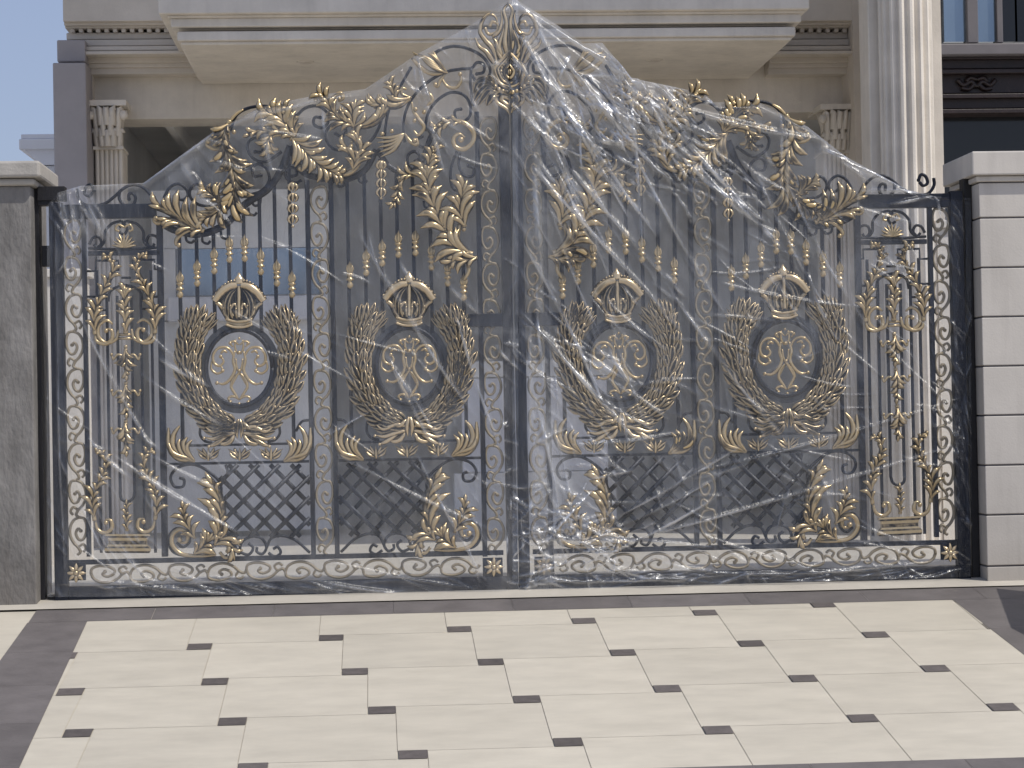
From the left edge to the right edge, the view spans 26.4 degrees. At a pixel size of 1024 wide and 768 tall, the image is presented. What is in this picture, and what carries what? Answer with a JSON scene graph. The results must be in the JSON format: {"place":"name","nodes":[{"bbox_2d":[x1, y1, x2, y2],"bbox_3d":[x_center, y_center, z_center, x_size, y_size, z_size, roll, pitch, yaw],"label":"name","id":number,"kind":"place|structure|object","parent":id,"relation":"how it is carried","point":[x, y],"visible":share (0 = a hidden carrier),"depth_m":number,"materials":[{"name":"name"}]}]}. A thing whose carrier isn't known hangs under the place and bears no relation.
{"place":"outdoors","nodes":[
{"label":"outdoors","id":0,"kind":"place"},
{"bbox_2d":[0,0,68,160],"label":"sky","id":1,"kind":"structure","parent":0,"point":[30,30],"materials":[{"name":"blue"}]},
{"bbox_2d":[48,504,955,594],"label":"courtyard floor","id":2,"kind":"structure","parent":0,"point":[287,546],"depth_m":15.50,"materials":[{"name":"stone"}]},
{"bbox_2d":[0,161,57,604],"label":"gate pillar","id":3,"kind":"structure","parent":2,"relation":"on","point":[20,581],"depth_m":12.30,"materials":[{"name":"stone"}]},
{"bbox_2d":[34,186,66,599],"bbox_3d":[-2.629,0.066,12.496,0.186,2.400,0.130,-1,-1,-4],"label":"gate post","id":4,"kind":"object","parent":3,"relation":"attached to","point":[44,196],"visible":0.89,"depth_m":12.46,"materials":[{"name":"metal"}]},
{"bbox_2d":[49,2,517,600],"bbox_3d":[-1.300,-0.499,12.530,2.675,3.426,0.116,-1,-1,-4],"label":"gate leaf","id":5,"kind":"object","parent":4,"relation":"attached to","point":[409,298],"visible":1,"depth_m":12.52,"materials":[{"name":"black metal"}]},
{"bbox_2d":[57,3,506,567],"bbox_3d":[-1.305,-0.502,12.540,2.749,3.431,0.249,-1,-1,-4],"label":"plastic film","id":6,"kind":"object","parent":5,"relation":"attached to","point":[179,371],"visible":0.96,"depth_m":12.48,"materials":[{"name":"clear plastic"}]},
{"bbox_2d":[19,134,54,268],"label":"neighbour building","id":7,"kind":"structure","parent":2,"relation":"on","point":[38,147],"depth_m":24.41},
{"bbox_2d":[47,269,93,564],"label":"courtyard wall","id":8,"kind":"structure","parent":2,"relation":"on","point":[73,412],"depth_m":15.44,"materials":[{"name":"beige paint"}]},
{"bbox_2d":[53,0,944,547],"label":"house","id":9,"kind":"structure","parent":2,"relation":"on","point":[145,92],"depth_m":18.24,"materials":[{"name":"beige paint"}]},
{"bbox_2d":[177,247,319,295],"bbox_3d":[-2.274,-0.969,18.838,1.211,0.401,0.050,-1,-1,-4],"label":"window","id":10,"kind":"structure","parent":9,"relation":"in","point":[298,254],"depth_m":18.82,"materials":[{"name":"blue glass"}]},
{"bbox_2d":[461,376,607,472],"bbox_3d":[0.196,0.351,18.996,1.271,0.815,0.100,-1,-1,-4],"label":"pale door panel","id":11,"kind":"structure","parent":9,"relation":"in","point":[573,422],"depth_m":18.95,"materials":[{"name":"grey"}]},
{"bbox_2d":[934,220,954,539],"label":"courtyard wall","id":12,"kind":"structure","parent":2,"relation":"on","point":[945,395],"depth_m":15.83,"materials":[{"name":"beige paint"}]},
{"bbox_2d":[940,0,1023,219],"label":"house wing","id":13,"kind":"structure","parent":2,"relation":"on","point":[982,46],"depth_m":19.49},
{"bbox_2d":[941,0,965,42],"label":"window pane","id":14,"kind":"structure","parent":13,"relation":"in","point":[953,11],"depth_m":19.49,"materials":[{"name":"blue glass"}]},
{"bbox_2d":[963,0,1002,43],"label":"window frame","id":15,"kind":"structure","parent":13,"relation":"in","point":[971,6],"depth_m":19.43,"materials":[{"name":"grey metal"}]},
{"bbox_2d":[978,0,995,42],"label":"window pane","id":16,"kind":"structure","parent":13,"relation":"in","point":[986,8],"depth_m":19.51,"materials":[{"name":"blue glass"}]},
{"bbox_2d":[1002,0,1017,42],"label":"window pane","id":17,"kind":"structure","parent":13,"relation":"in","point":[1008,6],"depth_m":19.52,"materials":[{"name":"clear glass"}]},
{"bbox_2d":[1014,0,1023,42],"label":"window pane","id":18,"kind":"structure","parent":13,"relation":"in","point":[1019,4],"depth_m":19.53,"materials":[{"name":"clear glass"}]},
{"bbox_2d":[943,151,1023,580],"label":"gate pillar","id":19,"kind":"structure","parent":2,"relation":"on","point":[996,180],"depth_m":12.66,"materials":[{"name":"beige stone"}]},
{"bbox_2d":[959,179,979,576],"bbox_3d":[2.695,-0.042,12.846,0.046,2.422,0.100,-1,-1,-4],"label":"gate post","id":20,"kind":"object","parent":19,"relation":"attached to","point":[964,186],"visible":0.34,"depth_m":12.80,"materials":[{"name":"metal"}]},
{"bbox_2d":[508,3,970,588],"bbox_3d":[1.316,-0.547,12.694,2.675,3.426,0.116,-1,-1,-4],"label":"gate leaf","id":21,"kind":"object","parent":20,"relation":"attached to","point":[618,295],"visible":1,"depth_m":12.68,"materials":[{"name":"black metal"}]},
{"bbox_2d":[515,5,963,587],"bbox_3d":[1.333,-0.548,12.680,2.734,3.436,0.302,-1,-1,-4],"label":"plastic film","id":22,"kind":"object","parent":21,"relation":"attached to","point":[603,105],"visible":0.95,"depth_m":12.56,"materials":[{"name":"clear plastic"}]},
{"bbox_2d":[0,588,1023,767],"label":"driveway apron","id":23,"kind":"object","parent":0,"point":[12,625],"visible":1,"depth_m":11.26,"materials":[{"name":"beige tile"}]},
{"bbox_2d":[0,586,1023,767],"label":"driveway border","id":24,"kind":"object","parent":23,"relation":"on","point":[38,664],"visible":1,"depth_m":11.94,"materials":[{"name":"grey stone"}]},
{"bbox_2d":[20,600,1023,767],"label":"driveway tiles","id":25,"kind":"object","parent":23,"relation":"on","point":[892,693],"visible":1,"depth_m":10.32,"materials":[{"name":"beige tile"}]},
{"bbox_2d":[56,602,1019,767],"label":"driveway inset squares","id":26,"kind":"structure","parent":25,"relation":"on","point":[414,754],"depth_m":10.34,"materials":[{"name":"grey tile"}]},
{"bbox_2d":[0,585,1023,611],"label":"driveway ramp","id":27,"kind":"structure","parent":0,"point":[29,610],"depth_m":12.33,"materials":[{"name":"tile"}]},
{"bbox_2d":[0,577,1023,609],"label":"threshold strip","id":28,"kind":"object","parent":27,"relation":"on","point":[430,595],"visible":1,"depth_m":12.43,"materials":[{"name":"stone"}]}
]}

